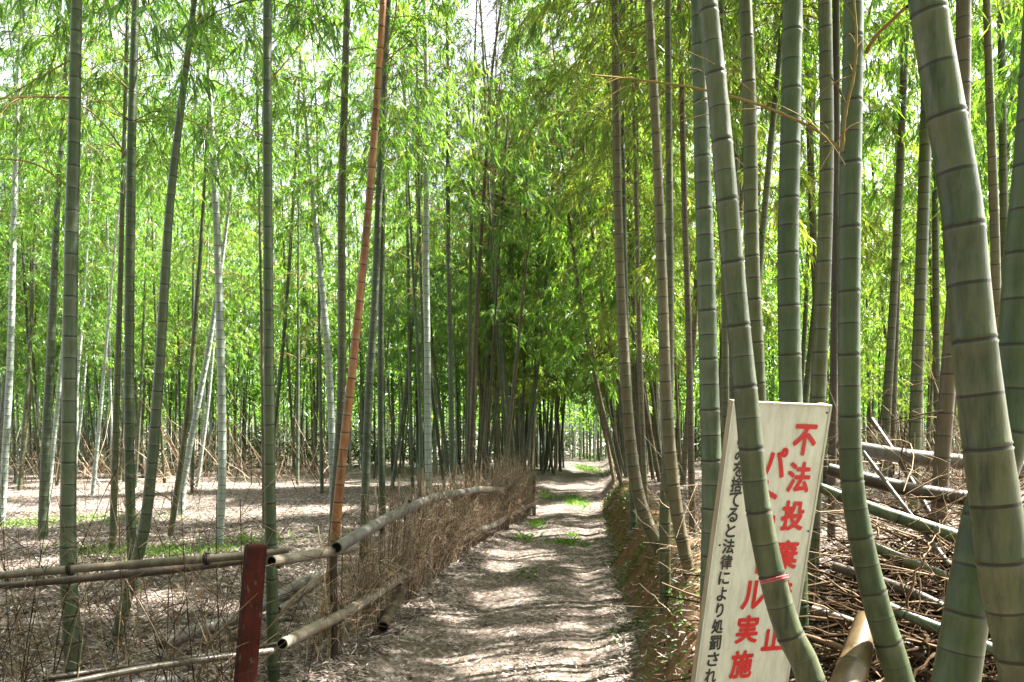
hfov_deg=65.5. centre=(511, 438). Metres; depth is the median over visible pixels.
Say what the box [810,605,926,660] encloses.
fallen pole
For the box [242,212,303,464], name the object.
bamboo
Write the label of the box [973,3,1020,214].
bamboo
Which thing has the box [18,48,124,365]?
bamboo
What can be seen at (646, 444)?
bamboo
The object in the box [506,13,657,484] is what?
bamboo
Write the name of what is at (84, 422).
bamboo
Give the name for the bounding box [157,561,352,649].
fallen pole
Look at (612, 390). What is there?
bamboo
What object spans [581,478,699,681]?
ground cover
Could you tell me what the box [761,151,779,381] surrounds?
bamboo
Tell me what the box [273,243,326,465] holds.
bamboo
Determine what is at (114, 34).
sky
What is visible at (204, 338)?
bamboo
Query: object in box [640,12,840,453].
bamboo
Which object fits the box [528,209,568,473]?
bamboo
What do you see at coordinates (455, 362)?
bamboo
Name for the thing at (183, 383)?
bamboo
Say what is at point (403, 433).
bamboo
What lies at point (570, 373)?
bamboo
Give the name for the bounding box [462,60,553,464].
bamboo
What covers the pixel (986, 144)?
bamboo
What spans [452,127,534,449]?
bamboo
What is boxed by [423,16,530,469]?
bamboo
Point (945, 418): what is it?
bamboo
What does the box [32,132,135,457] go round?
bamboo
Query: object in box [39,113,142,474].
bamboo
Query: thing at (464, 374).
bamboo
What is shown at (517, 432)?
bamboo
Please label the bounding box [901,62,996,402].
bamboo
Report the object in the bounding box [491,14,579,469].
bamboo
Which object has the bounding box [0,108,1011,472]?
bamboo thicket
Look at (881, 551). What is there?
fallen pole
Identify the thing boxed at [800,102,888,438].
bamboo
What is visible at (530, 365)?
bamboo
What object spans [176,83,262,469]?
bamboo
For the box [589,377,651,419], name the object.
bamboo
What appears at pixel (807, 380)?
bamboo
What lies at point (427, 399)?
bamboo
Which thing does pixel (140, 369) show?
bamboo
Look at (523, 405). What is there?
bamboo
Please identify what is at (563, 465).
bamboo
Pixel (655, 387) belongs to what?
bamboo
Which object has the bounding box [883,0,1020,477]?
bamboo
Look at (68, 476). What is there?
bamboo
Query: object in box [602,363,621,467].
bamboo
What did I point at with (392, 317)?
bamboo
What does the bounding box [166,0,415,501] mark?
bamboo
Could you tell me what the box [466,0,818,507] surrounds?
bamboo
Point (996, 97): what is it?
bamboo
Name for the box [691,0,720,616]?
bamboo
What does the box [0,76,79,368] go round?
bamboo
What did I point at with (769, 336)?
bamboo
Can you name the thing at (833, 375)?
bamboo
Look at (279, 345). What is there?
bamboo
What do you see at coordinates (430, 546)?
bamboo fence
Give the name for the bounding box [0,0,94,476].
bamboo
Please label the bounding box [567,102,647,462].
bamboo
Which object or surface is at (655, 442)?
bamboo
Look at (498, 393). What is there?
bamboo
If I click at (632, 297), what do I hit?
bamboo
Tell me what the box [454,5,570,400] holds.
bamboo
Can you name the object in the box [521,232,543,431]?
bamboo
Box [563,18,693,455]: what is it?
bamboo
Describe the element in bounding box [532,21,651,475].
bamboo
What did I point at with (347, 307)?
bamboo
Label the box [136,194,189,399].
bamboo
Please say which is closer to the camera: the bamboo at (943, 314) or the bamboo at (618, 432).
the bamboo at (943, 314)
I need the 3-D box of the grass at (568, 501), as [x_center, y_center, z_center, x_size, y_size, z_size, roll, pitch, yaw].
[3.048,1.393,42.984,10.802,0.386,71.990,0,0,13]
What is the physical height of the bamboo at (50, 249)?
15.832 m
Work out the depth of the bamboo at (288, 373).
30.84 m
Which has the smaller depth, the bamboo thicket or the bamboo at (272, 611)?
the bamboo at (272, 611)
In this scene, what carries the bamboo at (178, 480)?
on the ground at (550, 479)
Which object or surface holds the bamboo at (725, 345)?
on the ground at (550, 479)
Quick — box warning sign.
[691,399,831,681]
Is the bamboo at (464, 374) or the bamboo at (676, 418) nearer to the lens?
the bamboo at (464, 374)
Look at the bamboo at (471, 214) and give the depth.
14.97 m
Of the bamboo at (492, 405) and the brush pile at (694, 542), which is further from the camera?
the bamboo at (492, 405)
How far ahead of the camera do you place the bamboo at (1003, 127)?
10.11 m
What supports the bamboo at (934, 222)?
on the ground at (550, 479)
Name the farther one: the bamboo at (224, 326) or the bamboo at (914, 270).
the bamboo at (224, 326)
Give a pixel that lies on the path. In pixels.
(577, 481)
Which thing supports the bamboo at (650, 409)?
on the ground at (550, 479)
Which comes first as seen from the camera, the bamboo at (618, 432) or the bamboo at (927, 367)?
the bamboo at (618, 432)
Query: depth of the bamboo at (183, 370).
30.02 m
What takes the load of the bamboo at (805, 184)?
on the ground at (550, 479)
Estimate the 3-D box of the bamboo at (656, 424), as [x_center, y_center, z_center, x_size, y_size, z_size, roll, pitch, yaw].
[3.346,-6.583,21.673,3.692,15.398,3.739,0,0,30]
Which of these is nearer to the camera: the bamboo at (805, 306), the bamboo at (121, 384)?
the bamboo at (805, 306)
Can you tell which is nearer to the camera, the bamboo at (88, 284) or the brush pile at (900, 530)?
the brush pile at (900, 530)
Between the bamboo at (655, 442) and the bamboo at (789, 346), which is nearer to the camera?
the bamboo at (789, 346)
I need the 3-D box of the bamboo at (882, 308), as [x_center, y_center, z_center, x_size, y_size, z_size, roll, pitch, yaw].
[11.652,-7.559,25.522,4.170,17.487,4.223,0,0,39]
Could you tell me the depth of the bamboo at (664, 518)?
5.73 m
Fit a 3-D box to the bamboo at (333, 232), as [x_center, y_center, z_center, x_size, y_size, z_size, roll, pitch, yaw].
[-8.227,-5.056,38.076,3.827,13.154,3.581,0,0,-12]
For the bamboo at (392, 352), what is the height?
13.003 m
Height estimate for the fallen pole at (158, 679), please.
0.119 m
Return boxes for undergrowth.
[9,406,961,467]
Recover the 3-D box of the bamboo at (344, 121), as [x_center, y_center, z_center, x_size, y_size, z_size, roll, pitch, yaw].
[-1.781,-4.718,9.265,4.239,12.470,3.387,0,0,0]
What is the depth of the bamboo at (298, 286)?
25.10 m
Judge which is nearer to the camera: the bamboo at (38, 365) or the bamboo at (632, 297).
the bamboo at (632, 297)
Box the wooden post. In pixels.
[234,543,266,681]
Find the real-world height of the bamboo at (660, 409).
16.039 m
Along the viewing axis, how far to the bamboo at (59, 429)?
24.24 m
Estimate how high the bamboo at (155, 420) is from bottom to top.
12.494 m
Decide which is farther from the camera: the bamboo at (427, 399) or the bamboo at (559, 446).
the bamboo at (559, 446)
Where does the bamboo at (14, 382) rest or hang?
on the ground at (550, 479)
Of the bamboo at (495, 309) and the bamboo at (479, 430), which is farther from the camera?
the bamboo at (479, 430)
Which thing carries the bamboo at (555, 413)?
on the ground at (550, 479)
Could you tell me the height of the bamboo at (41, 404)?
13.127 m
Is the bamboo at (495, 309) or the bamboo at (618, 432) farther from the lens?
the bamboo at (618, 432)
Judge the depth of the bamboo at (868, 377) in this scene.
29.41 m
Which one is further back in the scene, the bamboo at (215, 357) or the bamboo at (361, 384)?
the bamboo at (215, 357)
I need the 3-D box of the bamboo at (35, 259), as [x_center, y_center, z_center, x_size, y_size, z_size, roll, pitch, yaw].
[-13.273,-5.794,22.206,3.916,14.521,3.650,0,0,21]
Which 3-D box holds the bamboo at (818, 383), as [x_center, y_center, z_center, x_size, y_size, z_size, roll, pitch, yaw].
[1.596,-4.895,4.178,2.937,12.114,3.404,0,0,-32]
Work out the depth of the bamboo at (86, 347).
24.13 m
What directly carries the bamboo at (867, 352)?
on the ground at (550, 479)
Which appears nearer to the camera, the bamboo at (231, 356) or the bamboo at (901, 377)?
the bamboo at (231, 356)
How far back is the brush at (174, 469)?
25.49 m
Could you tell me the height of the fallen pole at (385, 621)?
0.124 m
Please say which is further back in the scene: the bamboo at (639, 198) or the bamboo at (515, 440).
the bamboo at (515, 440)
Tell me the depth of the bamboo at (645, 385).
28.13 m
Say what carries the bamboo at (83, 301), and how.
on the ground at (550, 479)
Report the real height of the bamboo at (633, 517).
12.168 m
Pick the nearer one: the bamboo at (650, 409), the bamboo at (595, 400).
the bamboo at (595, 400)
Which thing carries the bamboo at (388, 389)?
on the ground at (550, 479)
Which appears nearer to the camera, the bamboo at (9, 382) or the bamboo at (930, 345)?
the bamboo at (9, 382)
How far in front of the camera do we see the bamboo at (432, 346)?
21.77 m
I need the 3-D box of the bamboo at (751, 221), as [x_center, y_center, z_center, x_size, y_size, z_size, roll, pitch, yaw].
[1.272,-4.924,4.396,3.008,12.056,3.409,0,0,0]
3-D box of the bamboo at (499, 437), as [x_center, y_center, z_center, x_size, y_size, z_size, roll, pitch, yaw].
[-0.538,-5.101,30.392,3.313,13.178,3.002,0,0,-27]
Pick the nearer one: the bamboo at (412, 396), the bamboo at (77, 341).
the bamboo at (77, 341)
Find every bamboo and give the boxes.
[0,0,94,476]
[0,0,119,490]
[0,0,148,522]
[0,0,201,539]
[0,0,220,513]
[0,0,225,679]
[0,0,304,550]
[0,0,371,594]
[0,47,62,474]
[0,48,59,472]
[0,58,99,367]
[0,68,64,463]
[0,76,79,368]
[0,87,42,332]
[0,99,60,429]
[0,109,59,483]
[0,117,47,466]
[0,119,46,470]
[0,138,89,465]
[0,181,43,390]
[0,239,55,466]
[1,185,98,476]
[1,193,41,402]
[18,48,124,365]
[20,0,123,485]
[20,358,58,435]
[24,230,60,468]
[28,91,141,396]
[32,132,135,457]
[35,161,123,474]
[38,164,115,470]
[39,1,191,495]
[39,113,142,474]
[42,2,163,455]
[57,210,102,464]
[59,204,112,471]
[69,0,364,544]
[77,151,158,410]
[78,38,191,481]
[78,70,176,477]
[81,0,363,535]
[81,186,148,466]
[83,141,191,487]
[85,0,191,479]
[91,241,139,426]
[95,22,210,482]
[109,0,363,647]
[112,133,191,469]
[121,107,199,386]
[130,0,357,528]
[135,10,255,492]
[135,163,227,474]
[136,73,337,514]
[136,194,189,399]
[146,150,213,452]
[165,85,262,475]
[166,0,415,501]
[166,200,236,470]
[167,0,536,564]
[171,36,286,480]
[173,136,262,486]
[173,154,259,375]
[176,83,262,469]
[180,189,256,399]
[183,172,240,465]
[195,0,507,558]
[196,0,349,681]
[208,193,276,466]
[211,0,366,433]
[223,146,315,380]
[225,210,284,466]
[227,88,323,475]
[240,70,349,484]
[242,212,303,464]
[248,0,513,545]
[252,253,309,464]
[272,0,371,493]
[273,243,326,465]
[274,103,368,473]
[274,170,336,471]
[275,223,331,460]
[280,113,369,381]
[294,0,502,467]
[299,0,527,512]
[306,195,368,466]
[313,166,402,425]
[317,0,419,636]
[329,0,500,407]
[332,115,435,478]
[333,39,423,477]
[346,34,487,489]
[346,177,417,393]
[348,0,571,509]
[351,0,468,492]
[354,0,503,480]
[361,0,593,514]
[367,0,474,487]
[369,118,446,467]
[385,123,463,472]
[386,205,439,466]
[389,176,461,471]
[393,1,601,502]
[394,223,445,465]
[403,167,467,470]
[403,201,453,438]
[411,0,602,495]
[414,0,575,477]
[417,198,467,469]
[422,0,565,477]
[423,0,817,556]
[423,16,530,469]
[430,0,550,481]
[431,186,463,441]
[432,47,546,449]
[436,58,557,478]
[438,131,506,464]
[439,0,758,537]
[445,1,546,475]
[445,1,554,484]
[451,134,503,390]
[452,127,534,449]
[452,228,483,468]
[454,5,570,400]
[461,153,533,473]
[461,156,539,444]
[461,252,531,443]
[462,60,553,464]
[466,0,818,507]
[472,4,597,473]
[475,179,547,462]
[477,75,572,465]
[479,103,562,465]
[480,17,574,485]
[483,85,553,469]
[486,0,657,485]
[490,0,872,537]
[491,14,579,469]
[492,0,763,616]
[502,235,544,478]
[505,151,564,472]
[506,0,865,300]
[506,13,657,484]
[510,0,717,481]
[514,0,684,459]
[514,185,563,472]
[520,48,643,475]
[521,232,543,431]
[522,146,577,474]
[523,0,695,450]
[524,178,561,469]
[524,181,576,451]
[528,206,569,471]
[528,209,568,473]
[531,0,716,478]
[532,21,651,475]
[532,122,587,472]
[534,263,537,467]
[538,114,653,476]
[539,2,664,478]
[540,208,550,469]
[541,4,681,443]
[541,188,591,470]
[541,261,578,470]
[542,0,695,480]
[543,63,659,416]
[545,366,571,453]
[546,345,580,469]
[552,4,695,368]
[552,286,578,468]
[554,1,693,451]
[561,288,577,466]
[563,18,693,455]
[564,0,916,445]
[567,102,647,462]
[569,0,915,681]
[572,9,684,475]
[587,38,695,470]
[587,382,621,454]
[588,62,642,456]
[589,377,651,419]
[592,0,911,286]
[595,0,808,486]
[600,0,1022,542]
[601,337,659,427]
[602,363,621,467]
[622,0,842,398]
[626,0,840,429]
[628,0,718,355]
[630,65,693,474]
[632,305,685,415]
[639,55,690,473]
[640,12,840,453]
[640,75,715,449]
[641,55,719,475]
[643,139,682,473]
[643,325,683,469]
[644,0,694,580]
[657,0,915,484]
[658,181,680,445]
[663,6,810,346]
[674,162,698,458]
[677,203,743,410]
[678,6,779,387]
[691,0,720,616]
[698,0,826,681]
[711,1,819,319]
[730,1,910,390]
[739,0,765,400]
[739,0,1021,337]
[741,69,778,387]
[752,0,833,634]
[755,1,919,402]
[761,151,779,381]
[762,36,875,401]
[763,233,778,399]
[768,113,830,374]
[776,0,930,514]
[777,0,809,678]
[799,2,1013,478]
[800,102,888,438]
[800,137,901,405]
[800,213,888,395]
[802,0,1017,476]
[815,4,940,470]
[816,8,982,313]
[827,63,910,470]
[840,1,1020,442]
[860,139,943,465]
[861,4,989,373]
[867,56,945,469]
[870,0,1022,279]
[874,172,930,443]
[880,0,988,450]
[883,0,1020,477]
[886,0,1023,219]
[887,185,944,363]
[900,0,1021,140]
[900,169,943,450]
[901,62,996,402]
[907,263,942,400]
[908,0,1023,681]
[911,71,998,451]
[913,1,1023,480]
[923,230,954,451]
[927,33,1010,324]
[930,0,971,551]
[930,1,1023,681]
[971,0,1012,192]
[971,7,1016,140]
[973,2,1019,196]
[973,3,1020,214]
[973,69,1011,223]
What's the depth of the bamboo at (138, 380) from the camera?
34.31 m
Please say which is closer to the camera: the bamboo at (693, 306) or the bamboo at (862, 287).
the bamboo at (693, 306)
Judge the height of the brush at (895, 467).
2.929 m
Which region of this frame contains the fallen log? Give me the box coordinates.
[826,463,966,504]
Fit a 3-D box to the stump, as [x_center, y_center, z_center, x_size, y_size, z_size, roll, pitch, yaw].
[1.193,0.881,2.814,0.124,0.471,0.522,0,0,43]
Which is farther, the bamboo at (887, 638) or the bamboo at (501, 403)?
the bamboo at (501, 403)
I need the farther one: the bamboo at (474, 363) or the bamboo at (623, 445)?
the bamboo at (623, 445)
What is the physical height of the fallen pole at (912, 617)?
0.233 m
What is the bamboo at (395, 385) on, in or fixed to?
on the ground at (550, 479)
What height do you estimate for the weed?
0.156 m
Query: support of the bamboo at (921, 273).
on the ground at (550, 479)
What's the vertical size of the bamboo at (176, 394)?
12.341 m
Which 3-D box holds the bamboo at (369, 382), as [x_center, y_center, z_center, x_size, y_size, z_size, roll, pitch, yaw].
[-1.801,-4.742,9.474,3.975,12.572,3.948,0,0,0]
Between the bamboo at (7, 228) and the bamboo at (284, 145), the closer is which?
the bamboo at (284, 145)
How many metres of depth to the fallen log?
4.51 m
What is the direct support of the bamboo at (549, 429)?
on the ground at (550, 479)
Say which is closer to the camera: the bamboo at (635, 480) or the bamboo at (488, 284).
the bamboo at (635, 480)
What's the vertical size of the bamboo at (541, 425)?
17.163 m
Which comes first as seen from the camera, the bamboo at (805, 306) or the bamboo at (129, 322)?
the bamboo at (129, 322)
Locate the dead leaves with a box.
[828,508,997,681]
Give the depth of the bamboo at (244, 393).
36.37 m
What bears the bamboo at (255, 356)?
on the ground at (550, 479)
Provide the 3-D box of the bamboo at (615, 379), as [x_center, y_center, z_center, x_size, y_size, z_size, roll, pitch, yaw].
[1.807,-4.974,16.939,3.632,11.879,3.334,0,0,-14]
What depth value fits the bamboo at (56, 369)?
29.65 m
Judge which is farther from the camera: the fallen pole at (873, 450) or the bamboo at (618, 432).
the bamboo at (618, 432)
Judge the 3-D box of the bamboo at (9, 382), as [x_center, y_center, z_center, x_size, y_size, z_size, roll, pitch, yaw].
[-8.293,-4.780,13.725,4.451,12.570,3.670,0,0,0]
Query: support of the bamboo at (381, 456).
on the ground at (550, 479)
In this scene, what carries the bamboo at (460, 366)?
on the ground at (550, 479)
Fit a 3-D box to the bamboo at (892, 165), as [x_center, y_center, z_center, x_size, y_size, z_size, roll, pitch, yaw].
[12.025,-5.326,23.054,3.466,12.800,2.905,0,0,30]
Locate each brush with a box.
[0,387,361,490]
[826,346,1023,493]
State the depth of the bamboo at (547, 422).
39.69 m
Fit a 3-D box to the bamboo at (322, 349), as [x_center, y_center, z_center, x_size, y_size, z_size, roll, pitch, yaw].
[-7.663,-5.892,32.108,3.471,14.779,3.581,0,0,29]
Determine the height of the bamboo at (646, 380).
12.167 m
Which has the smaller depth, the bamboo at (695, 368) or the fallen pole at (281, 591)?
the fallen pole at (281, 591)
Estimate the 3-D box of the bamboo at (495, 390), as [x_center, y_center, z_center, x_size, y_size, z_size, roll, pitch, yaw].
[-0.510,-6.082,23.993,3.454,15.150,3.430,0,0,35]
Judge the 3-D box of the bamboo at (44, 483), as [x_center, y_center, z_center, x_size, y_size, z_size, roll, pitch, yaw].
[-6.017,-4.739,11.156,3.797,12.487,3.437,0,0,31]
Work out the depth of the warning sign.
3.06 m
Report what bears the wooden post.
on the ground at (550, 479)
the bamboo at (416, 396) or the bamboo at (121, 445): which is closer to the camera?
the bamboo at (121, 445)
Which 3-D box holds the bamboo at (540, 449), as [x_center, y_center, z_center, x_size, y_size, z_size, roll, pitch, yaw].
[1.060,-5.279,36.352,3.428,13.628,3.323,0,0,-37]
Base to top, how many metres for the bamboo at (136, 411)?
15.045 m
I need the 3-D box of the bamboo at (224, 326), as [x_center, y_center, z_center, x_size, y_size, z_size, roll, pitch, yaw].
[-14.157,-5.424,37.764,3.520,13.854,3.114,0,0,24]
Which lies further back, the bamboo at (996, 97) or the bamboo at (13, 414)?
the bamboo at (13, 414)
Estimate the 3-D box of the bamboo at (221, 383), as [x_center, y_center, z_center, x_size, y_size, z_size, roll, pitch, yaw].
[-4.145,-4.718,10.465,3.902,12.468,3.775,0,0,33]
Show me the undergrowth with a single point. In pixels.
(355, 442)
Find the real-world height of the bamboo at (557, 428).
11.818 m
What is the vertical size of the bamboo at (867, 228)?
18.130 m
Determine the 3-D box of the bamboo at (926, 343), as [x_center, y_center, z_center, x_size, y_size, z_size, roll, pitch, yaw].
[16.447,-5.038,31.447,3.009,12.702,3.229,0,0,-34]
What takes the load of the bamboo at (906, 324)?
on the ground at (550, 479)
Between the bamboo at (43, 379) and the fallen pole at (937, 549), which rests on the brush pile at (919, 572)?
the fallen pole at (937, 549)
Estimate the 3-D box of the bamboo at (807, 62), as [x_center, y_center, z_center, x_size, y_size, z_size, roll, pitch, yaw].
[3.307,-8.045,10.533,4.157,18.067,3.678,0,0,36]
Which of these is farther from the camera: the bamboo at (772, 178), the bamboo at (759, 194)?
the bamboo at (772, 178)
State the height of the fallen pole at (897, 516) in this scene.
0.324 m
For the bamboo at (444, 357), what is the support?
on the ground at (550, 479)
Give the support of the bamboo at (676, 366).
on the ground at (550, 479)
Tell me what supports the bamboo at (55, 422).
on the ground at (550, 479)
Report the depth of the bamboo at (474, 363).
15.15 m
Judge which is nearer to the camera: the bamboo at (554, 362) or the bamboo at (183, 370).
the bamboo at (183, 370)
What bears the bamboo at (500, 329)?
on the ground at (550, 479)
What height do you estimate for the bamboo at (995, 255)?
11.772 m
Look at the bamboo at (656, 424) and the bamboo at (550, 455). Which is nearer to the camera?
the bamboo at (656, 424)
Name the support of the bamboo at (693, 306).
on the ground at (550, 479)
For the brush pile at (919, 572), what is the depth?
4.19 m
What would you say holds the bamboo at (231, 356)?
on the ground at (550, 479)
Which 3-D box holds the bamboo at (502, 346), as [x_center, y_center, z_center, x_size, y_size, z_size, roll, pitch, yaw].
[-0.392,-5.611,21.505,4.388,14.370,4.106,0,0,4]
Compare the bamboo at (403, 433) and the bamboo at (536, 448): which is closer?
the bamboo at (403, 433)
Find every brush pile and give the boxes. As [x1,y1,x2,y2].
[587,437,701,614]
[601,384,1023,666]
[661,497,1023,681]
[695,351,1023,603]
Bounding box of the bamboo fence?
[0,439,544,681]
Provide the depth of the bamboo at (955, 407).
29.28 m
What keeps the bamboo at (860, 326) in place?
on the ground at (550, 479)
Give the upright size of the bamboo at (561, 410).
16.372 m
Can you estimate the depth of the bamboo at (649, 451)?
16.94 m
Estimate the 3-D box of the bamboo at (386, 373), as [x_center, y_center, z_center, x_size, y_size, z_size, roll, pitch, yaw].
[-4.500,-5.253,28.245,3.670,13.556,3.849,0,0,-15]
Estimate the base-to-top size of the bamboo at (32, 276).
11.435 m
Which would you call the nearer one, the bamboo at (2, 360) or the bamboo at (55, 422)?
the bamboo at (55, 422)
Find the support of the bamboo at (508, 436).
on the ground at (550, 479)
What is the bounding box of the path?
[358,454,625,681]
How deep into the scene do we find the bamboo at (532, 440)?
24.73 m
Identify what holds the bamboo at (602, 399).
on the ground at (550, 479)
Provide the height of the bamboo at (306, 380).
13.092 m
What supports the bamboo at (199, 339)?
on the ground at (550, 479)
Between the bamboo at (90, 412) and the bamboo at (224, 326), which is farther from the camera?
the bamboo at (224, 326)
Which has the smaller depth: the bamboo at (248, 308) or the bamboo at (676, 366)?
the bamboo at (676, 366)
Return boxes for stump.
[829,611,873,681]
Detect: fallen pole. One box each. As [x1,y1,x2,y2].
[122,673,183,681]
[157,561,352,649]
[278,568,325,613]
[377,586,406,632]
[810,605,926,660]
[819,482,957,542]
[831,562,942,612]
[836,440,1023,475]
[862,450,950,567]
[869,417,929,516]
[875,542,949,582]
[890,602,992,654]
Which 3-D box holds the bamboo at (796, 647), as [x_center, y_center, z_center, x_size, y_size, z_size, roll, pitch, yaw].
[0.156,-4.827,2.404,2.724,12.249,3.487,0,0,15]
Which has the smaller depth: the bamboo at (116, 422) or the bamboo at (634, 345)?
the bamboo at (116, 422)
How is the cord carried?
attached to the bamboo at (796, 647)
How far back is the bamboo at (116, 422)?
10.18 m
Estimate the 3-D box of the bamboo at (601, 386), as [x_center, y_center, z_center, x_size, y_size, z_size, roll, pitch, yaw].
[2.677,-5.813,21.693,3.935,13.896,4.010,0,0,-37]
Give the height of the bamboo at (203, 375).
8.129 m
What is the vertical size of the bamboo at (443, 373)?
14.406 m
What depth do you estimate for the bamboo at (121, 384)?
29.09 m
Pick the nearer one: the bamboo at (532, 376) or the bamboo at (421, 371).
the bamboo at (532, 376)
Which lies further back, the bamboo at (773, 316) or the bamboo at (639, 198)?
the bamboo at (639, 198)
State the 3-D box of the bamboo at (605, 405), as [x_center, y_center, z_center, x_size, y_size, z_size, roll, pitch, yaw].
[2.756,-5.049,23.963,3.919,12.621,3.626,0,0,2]
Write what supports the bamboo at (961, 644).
on the ground at (550, 479)
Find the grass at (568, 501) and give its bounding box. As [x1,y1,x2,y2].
[0,452,610,578]
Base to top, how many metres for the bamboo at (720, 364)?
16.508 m
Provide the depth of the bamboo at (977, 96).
16.21 m
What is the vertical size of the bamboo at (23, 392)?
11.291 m
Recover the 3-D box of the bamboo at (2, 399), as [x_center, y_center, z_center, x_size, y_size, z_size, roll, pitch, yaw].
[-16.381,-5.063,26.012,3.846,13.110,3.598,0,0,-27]
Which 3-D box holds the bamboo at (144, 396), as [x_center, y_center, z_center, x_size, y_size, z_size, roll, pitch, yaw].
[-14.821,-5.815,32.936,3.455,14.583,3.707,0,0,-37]
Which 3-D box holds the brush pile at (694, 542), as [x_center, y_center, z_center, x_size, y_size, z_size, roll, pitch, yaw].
[1.435,0.593,6.099,1.610,1.222,2.961,0,0,0]
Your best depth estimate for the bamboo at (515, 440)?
32.75 m
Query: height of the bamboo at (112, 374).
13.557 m
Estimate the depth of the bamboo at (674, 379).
33.51 m
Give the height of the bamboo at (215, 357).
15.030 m
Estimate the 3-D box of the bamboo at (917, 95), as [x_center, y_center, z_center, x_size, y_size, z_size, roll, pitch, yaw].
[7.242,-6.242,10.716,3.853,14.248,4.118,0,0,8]
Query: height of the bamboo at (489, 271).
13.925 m
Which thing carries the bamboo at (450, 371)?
on the ground at (550, 479)
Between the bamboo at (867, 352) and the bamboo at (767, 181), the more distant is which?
the bamboo at (867, 352)
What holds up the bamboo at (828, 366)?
on the ground at (550, 479)
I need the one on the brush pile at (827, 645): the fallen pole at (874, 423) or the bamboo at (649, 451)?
the fallen pole at (874, 423)
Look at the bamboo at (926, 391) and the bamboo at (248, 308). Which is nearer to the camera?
the bamboo at (248, 308)
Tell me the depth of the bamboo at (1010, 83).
8.80 m
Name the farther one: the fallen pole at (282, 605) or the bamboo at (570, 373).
the bamboo at (570, 373)
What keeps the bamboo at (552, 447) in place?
on the ground at (550, 479)
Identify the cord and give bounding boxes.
[759,573,788,583]
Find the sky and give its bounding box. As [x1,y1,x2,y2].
[0,0,1021,438]
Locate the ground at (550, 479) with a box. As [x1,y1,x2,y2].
[0,439,1023,681]
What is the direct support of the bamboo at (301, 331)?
on the ground at (550, 479)
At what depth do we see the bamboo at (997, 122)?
20.59 m
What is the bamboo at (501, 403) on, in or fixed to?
on the ground at (550, 479)
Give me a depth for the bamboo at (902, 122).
11.36 m
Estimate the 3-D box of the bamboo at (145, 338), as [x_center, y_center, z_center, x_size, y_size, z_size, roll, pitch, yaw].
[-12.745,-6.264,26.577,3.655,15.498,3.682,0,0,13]
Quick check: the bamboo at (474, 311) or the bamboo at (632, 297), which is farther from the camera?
the bamboo at (474, 311)
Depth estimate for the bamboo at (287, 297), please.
21.12 m
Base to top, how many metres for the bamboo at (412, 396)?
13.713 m
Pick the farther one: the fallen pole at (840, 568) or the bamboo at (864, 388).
the bamboo at (864, 388)
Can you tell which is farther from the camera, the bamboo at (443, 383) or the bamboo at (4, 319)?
the bamboo at (443, 383)
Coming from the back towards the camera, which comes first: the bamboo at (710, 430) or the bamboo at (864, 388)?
the bamboo at (864, 388)
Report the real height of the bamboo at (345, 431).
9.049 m
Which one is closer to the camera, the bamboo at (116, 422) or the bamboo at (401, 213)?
the bamboo at (116, 422)
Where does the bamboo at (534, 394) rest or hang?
on the ground at (550, 479)
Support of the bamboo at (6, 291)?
on the ground at (550, 479)
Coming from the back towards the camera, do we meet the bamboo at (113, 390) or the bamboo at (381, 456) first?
the bamboo at (113, 390)
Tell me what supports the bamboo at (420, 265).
on the ground at (550, 479)
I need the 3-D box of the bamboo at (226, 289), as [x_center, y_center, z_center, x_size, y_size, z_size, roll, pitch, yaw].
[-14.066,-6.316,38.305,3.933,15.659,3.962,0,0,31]
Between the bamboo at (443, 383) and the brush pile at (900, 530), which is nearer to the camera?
the brush pile at (900, 530)
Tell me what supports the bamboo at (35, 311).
on the ground at (550, 479)
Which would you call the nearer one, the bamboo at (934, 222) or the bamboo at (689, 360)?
the bamboo at (689, 360)
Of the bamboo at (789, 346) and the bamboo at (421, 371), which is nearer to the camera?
the bamboo at (789, 346)
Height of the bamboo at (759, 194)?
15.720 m
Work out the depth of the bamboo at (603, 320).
14.18 m
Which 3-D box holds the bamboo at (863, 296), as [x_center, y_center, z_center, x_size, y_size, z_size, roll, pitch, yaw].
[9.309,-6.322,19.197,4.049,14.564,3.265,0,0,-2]
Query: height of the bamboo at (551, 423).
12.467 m
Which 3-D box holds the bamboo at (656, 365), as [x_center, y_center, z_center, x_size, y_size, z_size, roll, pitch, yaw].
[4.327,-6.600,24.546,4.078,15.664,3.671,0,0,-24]
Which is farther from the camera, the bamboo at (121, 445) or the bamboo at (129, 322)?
the bamboo at (121, 445)
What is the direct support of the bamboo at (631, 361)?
on the ground at (550, 479)
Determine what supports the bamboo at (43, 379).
on the ground at (550, 479)
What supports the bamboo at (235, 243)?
on the ground at (550, 479)
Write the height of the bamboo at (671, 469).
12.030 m
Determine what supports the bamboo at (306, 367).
on the ground at (550, 479)
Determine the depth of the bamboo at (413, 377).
30.42 m
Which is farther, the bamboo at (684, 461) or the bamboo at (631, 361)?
the bamboo at (631, 361)
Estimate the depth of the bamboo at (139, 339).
25.23 m
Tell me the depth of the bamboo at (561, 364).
16.32 m
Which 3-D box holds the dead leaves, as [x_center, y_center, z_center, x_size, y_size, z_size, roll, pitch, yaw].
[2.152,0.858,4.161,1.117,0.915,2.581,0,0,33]
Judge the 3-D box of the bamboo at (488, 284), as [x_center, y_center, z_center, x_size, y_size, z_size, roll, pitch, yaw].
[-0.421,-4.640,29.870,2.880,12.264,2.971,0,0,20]
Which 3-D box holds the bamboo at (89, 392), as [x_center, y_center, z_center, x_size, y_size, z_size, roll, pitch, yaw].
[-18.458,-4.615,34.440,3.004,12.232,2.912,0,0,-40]
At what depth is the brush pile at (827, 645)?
3.64 m

